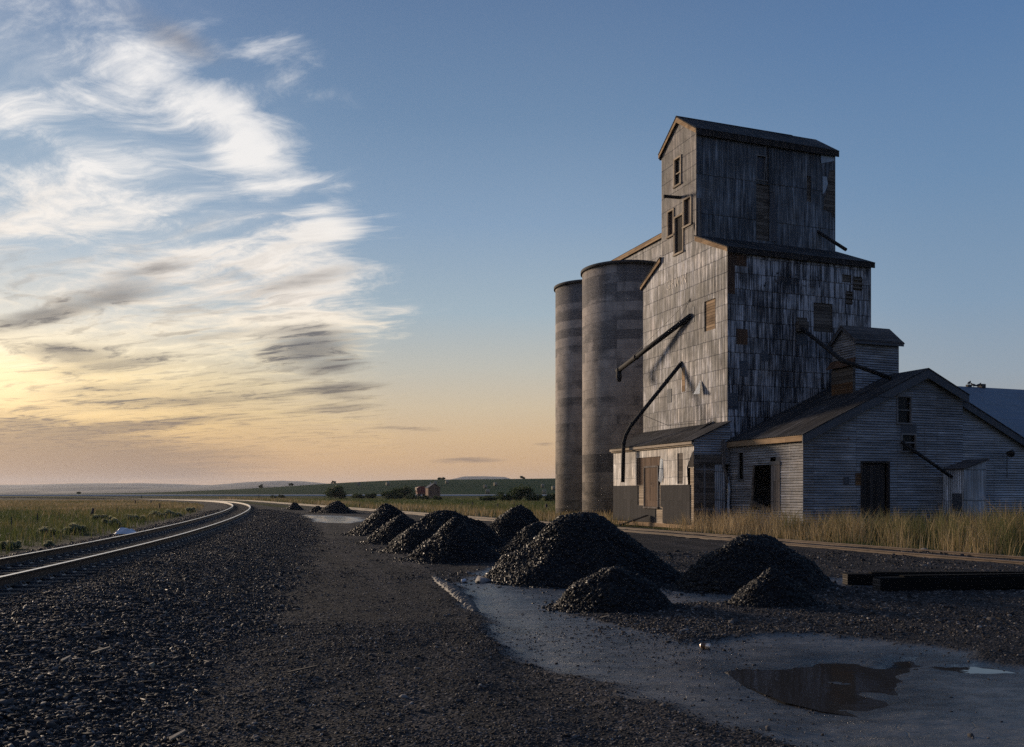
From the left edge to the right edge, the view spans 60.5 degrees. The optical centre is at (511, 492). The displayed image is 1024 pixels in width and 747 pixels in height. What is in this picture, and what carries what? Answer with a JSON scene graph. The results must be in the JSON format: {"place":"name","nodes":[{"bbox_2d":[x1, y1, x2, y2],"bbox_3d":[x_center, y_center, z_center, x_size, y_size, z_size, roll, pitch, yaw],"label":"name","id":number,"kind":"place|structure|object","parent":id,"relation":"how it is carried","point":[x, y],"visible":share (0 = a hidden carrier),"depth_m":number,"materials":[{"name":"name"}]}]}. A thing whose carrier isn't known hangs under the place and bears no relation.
{"place":"outdoors","nodes":[
{"label":"outdoors","id":0,"kind":"place"},
{"bbox_2d":[0,488,230,493],"bbox_3d":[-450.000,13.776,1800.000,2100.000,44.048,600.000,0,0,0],"label":"hills","id":1,"kind":"structure","parent":0,"point":[96,491],"depth_m":1711.85,"materials":[{"name":"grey plant"}]},
{"bbox_2d":[0,485,298,491],"bbox_3d":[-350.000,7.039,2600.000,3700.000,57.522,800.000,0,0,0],"label":"hills","id":2,"kind":"structure","parent":0,"point":[74,488],"depth_m":2480.61,"materials":[{"name":"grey plant"}]},
{"bbox_2d":[0,481,325,487],"bbox_3d":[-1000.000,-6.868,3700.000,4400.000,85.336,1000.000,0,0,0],"label":"hills","id":3,"kind":"structure","parent":0,"point":[177,485],"depth_m":3547.80,"materials":[{"name":"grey plant"}]},
{"bbox_2d":[0,509,329,746],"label":"ballast gravel","id":4,"kind":"structure","parent":0,"point":[31,735],"depth_m":10.26,"materials":[{"name":"grey gravel"}]},
{"bbox_2d":[91,646,110,653],"bbox_3d":[-4.170,1.596,8.897,0.202,0.024,0.050,-10,7,-40],"label":"wood scrap","id":5,"kind":"object","parent":4,"relation":"on","point":[100,649],"visible":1,"depth_m":8.88,"materials":[{"name":"wood"}]},
{"bbox_2d":[169,729,184,740],"bbox_3d":[-2.415,1.748,6.329,0.050,0.024,0.160,0,8,30],"label":"wood scrap","id":6,"kind":"object","parent":4,"relation":"on","point":[174,736],"visible":1,"depth_m":6.31,"materials":[{"name":"wood"}]},
{"bbox_2d":[0,494,546,495],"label":"road","id":7,"kind":"structure","parent":0,"point":[244,495],"depth_m":281.13,"materials":[{"name":"grey asphalt"}]},
{"bbox_2d":[455,476,509,478],"bbox_3d":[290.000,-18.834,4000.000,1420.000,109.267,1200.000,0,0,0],"label":"hills","id":8,"kind":"structure","parent":0,"point":[478,477],"depth_m":3839.47,"materials":[{"name":"grey plant"}]},
{"bbox_2d":[0,478,1023,746],"bbox_3d":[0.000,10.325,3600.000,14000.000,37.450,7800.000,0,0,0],"label":"ground","id":9,"kind":"structure","parent":0,"point":[928,706],"depth_m":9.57,"materials":[{"name":"grey gravel"}]},
{"bbox_2d":[0,540,21,549],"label":"sage clump","id":10,"kind":"object","parent":9,"relation":"on","point":[16,545],"visible":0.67,"depth_m":27.88,"materials":[{"name":"green plant"}]},
{"bbox_2d":[36,526,60,535],"bbox_3d":[-19.401,1.655,36.600,1.032,0.508,0.906,0,0,0],"label":"sage clump","id":11,"kind":"object","parent":9,"relation":"on","point":[45,529],"visible":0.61,"depth_m":36.55,"materials":[{"name":"green plant"}]},
{"bbox_2d":[43,540,54,546],"bbox_3d":[-15.189,1.732,28.854,0.422,0.338,0.643,0,0,-24],"label":"sage clump","id":12,"kind":"object","parent":9,"relation":"on","point":[48,543],"visible":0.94,"depth_m":28.73,"materials":[{"name":"green plant"}]},
{"bbox_2d":[61,522,86,533],"bbox_3d":[-18.957,1.603,38.066,0.907,0.623,0.921,0,0,42],"label":"sage clump","id":13,"kind":"object","parent":9,"relation":"on","point":[73,525],"visible":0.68,"depth_m":37.96,"materials":[{"name":"green plant"}]},
{"bbox_2d":[90,514,112,519],"bbox_3d":[-25.999,1.633,55.684,1.420,0.558,0.886,0,0,-30],"label":"sage clump","id":14,"kind":"object","parent":9,"relation":"on","point":[100,516],"visible":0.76,"depth_m":55.42,"materials":[{"name":"green plant"}]},
{"bbox_2d":[0,499,204,554],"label":"field grass","id":15,"kind":"structure","parent":9,"relation":"on","point":[66,510],"depth_m":63.00,"materials":[{"name":"green plant"}]},
{"bbox_2d":[101,517,121,526],"bbox_3d":[-20.572,1.576,45.456,0.858,0.595,1.258,0,0,21],"label":"sage clump","id":16,"kind":"object","parent":9,"relation":"on","point":[111,521],"visible":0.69,"depth_m":45.22,"materials":[{"name":"green plant"}]},
{"bbox_2d":[115,527,135,533],"bbox_3d":[-13.450,1.330,30.600,0.750,0.219,0.450,0,0,-25],"label":"plastic sheet","id":17,"kind":"object","parent":9,"relation":"on","point":[121,530],"visible":0.94,"depth_m":30.45,"materials":[{"name":"white plastic"}]},
{"bbox_2d":[0,497,256,597],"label":"railway track","id":18,"kind":"structure","parent":9,"relation":"on","point":[68,565],"depth_m":20.52,"materials":[{"name":"metal"}]},
{"bbox_2d":[124,514,144,519],"bbox_3d":[-23.583,1.611,54.578,1.137,0.585,1.330,0,0,15],"label":"sage clump","id":19,"kind":"object","parent":9,"relation":"on","point":[134,515],"visible":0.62,"depth_m":54.32,"materials":[{"name":"green plant"}]},
{"bbox_2d":[148,510,166,517],"bbox_3d":[-25.311,1.568,62.422,1.486,0.673,1.138,0,0,41],"label":"sage clump","id":20,"kind":"object","parent":9,"relation":"on","point":[157,512],"visible":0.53,"depth_m":62.30,"materials":[{"name":"green plant"}]},
{"bbox_2d":[164,508,181,515],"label":"sage clump","id":21,"kind":"object","parent":9,"relation":"on","point":[167,510],"visible":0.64,"depth_m":65.14,"materials":[{"name":"green plant"}]},
{"bbox_2d":[185,507,195,512],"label":"sage clump","id":22,"kind":"object","parent":9,"relation":"on","point":[187,509],"visible":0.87,"depth_m":76.58,"materials":[{"name":"green plant"}]},
{"bbox_2d":[270,494,285,498],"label":"bush","id":23,"kind":"object","parent":9,"relation":"on","point":[279,496],"visible":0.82,"depth_m":205.33,"materials":[{"name":"green plant"}]},
{"bbox_2d":[280,502,303,509],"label":"coal pile","id":24,"kind":"object","parent":9,"relation":"on","point":[294,506],"visible":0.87,"depth_m":88.35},
{"bbox_2d":[286,665,318,672],"bbox_3d":[-2.055,1.736,8.629,0.314,0.024,0.050,-8,2,-12],"label":"wood scrap","id":25,"kind":"object","parent":9,"relation":"on","point":[301,669],"visible":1,"depth_m":8.61,"materials":[{"name":"brown wood"}]},
{"bbox_2d":[305,506,321,512],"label":"coal pile","id":26,"kind":"object","parent":9,"relation":"on","point":[316,509],"visible":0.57,"depth_m":77.57,"materials":[{"name":"black stone"}]},
{"bbox_2d":[323,485,346,498],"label":"round tree","id":27,"kind":"object","parent":9,"relation":"on","point":[337,491],"visible":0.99,"depth_m":204.87,"materials":[{"name":"green plant"}]},
{"bbox_2d":[314,501,369,513],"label":"coal pile","id":28,"kind":"object","parent":9,"relation":"on","point":[338,507],"visible":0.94,"depth_m":75.72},
{"bbox_2d":[351,493,366,498],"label":"bush","id":29,"kind":"object","parent":9,"relation":"on","point":[356,495],"visible":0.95,"depth_m":214.91,"materials":[{"name":"green plant"}]},
{"bbox_2d":[365,492,376,498],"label":"bush","id":30,"kind":"object","parent":9,"relation":"on","point":[372,495],"visible":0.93,"depth_m":216.82,"materials":[{"name":"green plant"}]},
{"bbox_2d":[334,503,411,536],"bbox_3d":[-5.210,1.202,37.988,5.274,1.459,4.852,0,0,0],"label":"coal pile","id":31,"kind":"object","parent":9,"relation":"on","point":[381,515],"visible":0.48,"depth_m":37.32,"materials":[{"name":"black stone"}]},
{"bbox_2d":[345,514,416,544],"bbox_3d":[-3.933,1.363,31.432,3.925,1.150,3.424,0,0,0],"label":"coal pile","id":32,"kind":"object","parent":9,"relation":"on","point":[389,531],"visible":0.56,"depth_m":30.83,"materials":[{"name":"black stone"}]},
{"bbox_2d":[381,488,402,499],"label":"leafy bush","id":33,"kind":"object","parent":9,"relation":"on","point":[392,494],"visible":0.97,"depth_m":193.39,"materials":[{"name":"green plant"}]},
{"bbox_2d":[396,485,415,498],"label":"leafy bush","id":34,"kind":"object","parent":9,"relation":"on","point":[405,490],"visible":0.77,"depth_m":213.38,"materials":[{"name":"green plant"}]},
{"bbox_2d":[415,486,425,496],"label":"shed","id":35,"kind":"object","parent":9,"relation":"on","point":[420,491],"visible":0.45,"depth_m":248.37,"materials":[{"name":"paint"}]},
{"bbox_2d":[417,495,428,499],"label":"bush","id":36,"kind":"object","parent":9,"relation":"on","point":[423,497],"visible":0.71,"depth_m":185.56,"materials":[{"name":"green plant"}]},
{"bbox_2d":[219,496,642,526],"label":"meadow grass","id":37,"kind":"structure","parent":9,"relation":"on","point":[456,505],"depth_m":109.65,"materials":[{"name":"plant"}]},
{"bbox_2d":[425,482,440,497],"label":"brown shed","id":38,"kind":"structure","parent":9,"relation":"on","point":[432,490],"depth_m":240.70,"materials":[{"name":"wood"}]},
{"bbox_2d":[366,510,506,555],"bbox_3d":[-1.814,1.240,27.023,5.687,1.421,4.537,0,0,0],"label":"coal pile","id":39,"kind":"object","parent":9,"relation":"on","point":[419,532],"visible":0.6,"depth_m":26.44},
{"bbox_2d":[375,517,501,565],"bbox_3d":[-1.557,1.300,23.483,4.172,1.330,3.736,0,0,0],"label":"coal pile","id":40,"kind":"object","parent":9,"relation":"on","point":[454,540],"visible":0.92,"depth_m":22.82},
{"bbox_2d":[432,576,479,611],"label":"mud ridge","id":41,"kind":"structure","parent":9,"relation":"on","point":[463,598],"depth_m":15.23,"materials":[{"name":"soil"}]},
{"bbox_2d":[475,576,490,582],"bbox_3d":[-0.592,1.817,17.969,0.275,0.216,0.220,0,0,-27],"label":"stone","id":42,"kind":"object","parent":9,"relation":"on","point":[480,579],"visible":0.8,"depth_m":17.95,"materials":[{"name":"grey stone"}]},
{"bbox_2d":[479,494,498,501],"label":"bush","id":43,"kind":"object","parent":9,"relation":"on","point":[488,498],"visible":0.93,"depth_m":157.29,"materials":[{"name":"green plant"}]},
{"bbox_2d":[497,492,513,500],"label":"bush","id":44,"kind":"object","parent":9,"relation":"on","point":[503,497],"visible":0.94,"depth_m":154.86,"materials":[{"name":"green plant"}]},
{"bbox_2d":[488,504,539,543],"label":"coal pile","id":45,"kind":"object","parent":9,"relation":"on","point":[508,525],"visible":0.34,"depth_m":29.03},
{"bbox_2d":[496,522,545,554],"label":"coal pile","id":46,"kind":"object","parent":9,"relation":"on","point":[524,536],"visible":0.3,"depth_m":24.22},
{"bbox_2d":[508,484,534,500],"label":"leafy bush","id":47,"kind":"object","parent":9,"relation":"on","point":[519,493],"visible":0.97,"depth_m":156.06,"materials":[{"name":"green plant"}]},
{"bbox_2d":[525,492,542,500],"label":"bush","id":48,"kind":"object","parent":9,"relation":"on","point":[533,496],"visible":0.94,"depth_m":155.51,"materials":[{"name":"green plant"}]},
{"bbox_2d":[543,493,554,500],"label":"bush","id":49,"kind":"object","parent":9,"relation":"on","point":[549,497],"visible":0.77,"depth_m":154.16,"materials":[{"name":"green plant"}]},
{"bbox_2d":[437,511,684,593],"bbox_3d":[1.586,1.190,18.891,6.463,1.560,6.087,0,0,0],"label":"coal pile","id":50,"kind":"object","parent":9,"relation":"on","point":[566,551],"visible":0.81,"depth_m":17.89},
{"bbox_2d":[104,496,1023,564],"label":"siding track","id":51,"kind":"structure","parent":9,"relation":"on","point":[731,537],"depth_m":28.71,"materials":[{"name":"metal"}]},
{"bbox_2d":[554,279,581,515],"bbox_3d":[5.739,-6.640,65.514,5.240,17.280,5.240,0,0,-20],"label":"grain silo","id":52,"kind":"object","parent":9,"relation":"on","point":[568,394],"visible":0.38,"depth_m":63.63,"materials":[{"name":"concrete"}]},
{"bbox_2d":[532,566,699,613],"bbox_3d":[1.509,1.573,14.128,2.871,0.805,2.324,0,0,0],"label":"coal pile","id":53,"kind":"object","parent":9,"relation":"on","point":[613,589],"visible":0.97,"depth_m":13.63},
{"bbox_2d":[580,260,655,517],"bbox_3d":[7.757,-6.540,59.970,6.140,17.080,6.140,0,0,-20],"label":"grain silo","id":54,"kind":"object","parent":9,"relation":"on","point":[612,320],"visible":0.64,"depth_m":57.44,"materials":[{"name":"concrete"}]},
{"bbox_2d":[619,515,648,525],"bbox_3d":[6.478,1.500,46.920,1.836,0.608,0.240,0,0,45],"label":"plank","id":55,"kind":"object","parent":9,"relation":"on","point":[635,519],"visible":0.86,"depth_m":46.71,"materials":[{"name":"wood"}]},
{"bbox_2d":[609,421,731,528],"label":"office shed","id":56,"kind":"structure","parent":9,"relation":"on","point":[655,488],"depth_m":44.37,"materials":[{"name":"wood"}]},
{"bbox_2d":[643,465,658,508],"bbox_3d":[7.305,-0.275,46.205,0.135,2.250,1.640,0,0,-20],"label":"door","id":57,"kind":"structure","parent":56,"relation":"in","point":[650,473],"depth_m":46.21,"materials":[{"name":"wood"}]},
{"bbox_2d":[694,464,714,528],"bbox_3d":[9.312,0.225,42.498,1.150,3.150,0.080,0,0,-20],"label":"side door","id":58,"kind":"structure","parent":56,"relation":"in","point":[704,474],"depth_m":42.49,"materials":[{"name":"grey wood"}]},
{"bbox_2d":[700,643,711,648],"bbox_3d":[2.270,1.801,10.291,0.129,0.071,0.072,0,0,38],"label":"drink can","id":59,"kind":"object","parent":9,"relation":"on","point":[705,646],"visible":1,"depth_m":10.27,"materials":[{"name":"metal"}]},
{"bbox_2d":[611,116,892,526],"bbox_3d":[10.822,-9.300,52.097,11.684,22.200,26.292,0,0,-20],"label":"grain elevator","id":60,"kind":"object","parent":9,"relation":"on","point":[755,287],"visible":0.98,"depth_m":46.19,"materials":[{"name":"wood"}]},
{"bbox_2d":[666,207,673,238],"bbox_3d":[8.749,-14.800,48.337,0.170,1.520,0.800,0,0,-20],"label":"window","id":61,"kind":"structure","parent":60,"relation":"in","point":[672,213],"depth_m":48.46,"materials":[{"name":"brown"}]},
{"bbox_2d":[672,154,681,188],"bbox_3d":[9.003,-17.400,47.650,0.170,1.600,0.850,0,0,-20],"label":"window","id":62,"kind":"structure","parent":60,"relation":"in","point":[677,165],"depth_m":47.76,"materials":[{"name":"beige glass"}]},
{"bbox_2d":[673,212,683,256],"bbox_3d":[9.045,-13.950,47.523,0.170,2.140,1.070,0,0,-20],"label":"window","id":63,"kind":"structure","parent":60,"relation":"in","point":[678,237],"depth_m":47.68,"materials":[{"name":"wood"}]},
{"bbox_2d":[682,194,691,228],"bbox_3d":[9.347,-14.920,46.705,0.170,1.600,0.920,0,0,-20],"label":"window","id":64,"kind":"structure","parent":60,"relation":"in","point":[688,202],"depth_m":46.79,"materials":[{"name":"brown"}]},
{"bbox_2d":[756,154,767,181],"bbox_3d":[13.434,-17.460,47.298,0.760,1.380,0.160,0,0,-20],"label":"window","id":65,"kind":"structure","parent":60,"relation":"in","point":[761,162],"depth_m":47.35,"materials":[{"name":"wood"}]},
{"bbox_2d":[660,533,867,596],"bbox_3d":[4.524,1.379,17.072,4.670,1.158,4.383,0,0,0],"label":"coal pile","id":66,"kind":"object","parent":9,"relation":"on","point":[733,566],"visible":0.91,"depth_m":16.37,"materials":[{"name":"black stone"}]},
{"bbox_2d":[704,567,841,610],"bbox_3d":[4.203,1.573,14.099,2.313,0.731,1.771,0,0,0],"label":"coal pile","id":67,"kind":"object","parent":9,"relation":"on","point":[772,588],"visible":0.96,"depth_m":13.84,"materials":[{"name":"black stone"}]},
{"bbox_2d":[724,661,921,716],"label":"puddle","id":68,"kind":"object","parent":9,"relation":"on","point":[809,687],"visible":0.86,"depth_m":8.49,"materials":[{"name":"grey liquid"}]},
{"bbox_2d":[653,496,1023,555],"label":"grass","id":69,"kind":"structure","parent":9,"relation":"on","point":[1003,531],"depth_m":31.82,"materials":[{"name":"beige plant"}]},
{"bbox_2d":[726,325,1023,532],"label":"warehouse","id":70,"kind":"structure","parent":9,"relation":"on","point":[851,437],"depth_m":40.16,"materials":[{"name":"wood"}]},
{"bbox_2d":[737,451,743,479],"bbox_3d":[11.025,-1.260,42.173,0.170,1.380,0.540,0,0,-20],"label":"window","id":71,"kind":"structure","parent":70,"relation":"in","point":[742,453],"depth_m":42.32,"materials":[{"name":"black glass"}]},
{"bbox_2d":[771,465,779,510],"bbox_3d":[11.903,-0.205,39.647,0.050,2.070,0.650,0,0,-20],"label":"door","id":72,"kind":"structure","parent":70,"relation":"in","point":[775,469],"depth_m":39.61,"materials":[{"name":"grey wood"}]},
{"bbox_2d":[861,461,889,524],"bbox_3d":[16.203,0.125,39.208,1.590,3.010,0.180,0,0,-20],"label":"plank door","id":73,"kind":"structure","parent":70,"relation":"in","point":[872,475],"depth_m":39.28,"materials":[{"name":"wood"}]},
{"bbox_2d":[896,395,912,424],"bbox_3d":[17.758,-3.730,39.788,0.930,1.300,0.150,0,0,-20],"label":"window","id":74,"kind":"structure","parent":70,"relation":"in","point":[904,405],"depth_m":39.88,"materials":[{"name":"grey glass"}]},
{"bbox_2d":[901,433,916,452],"bbox_3d":[18.007,-2.240,39.880,0.940,0.860,0.150,0,0,-20],"label":"window","id":75,"kind":"structure","parent":70,"relation":"in","point":[911,439],"depth_m":39.95,"materials":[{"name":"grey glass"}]},
{"bbox_2d":[843,571,1023,584],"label":"black timber","id":76,"kind":"object","parent":9,"relation":"on","point":[857,578],"visible":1,"depth_m":17.31,"materials":[{"name":"black wood"}]},
{"bbox_2d":[873,573,1023,590],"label":"black timber","id":77,"kind":"object","parent":9,"relation":"on","point":[927,582],"visible":1,"depth_m":16.05,"materials":[{"name":"black wood"}]},
{"bbox_2d":[942,459,989,521],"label":"box shed","id":78,"kind":"structure","parent":9,"relation":"on","point":[966,482],"depth_m":39.74,"materials":[{"name":"metal"}]},
{"bbox_2d":[915,667,1017,673],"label":"puddle","id":79,"kind":"object","parent":9,"relation":"on","point":[979,670],"visible":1,"depth_m":9.10,"materials":[{"name":"grey liquid"}]},
{"bbox_2d":[0,0,1023,484],"label":"sky","id":80,"kind":"structure","parent":0,"point":[319,241],"materials":[{"name":"blue"}]},
{"bbox_2d":[958,384,1023,436],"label":"barn","id":81,"kind":"structure","parent":0,"point":[1004,406],"depth_m":57.46,"materials":[{"name":"metal"}]}
]}

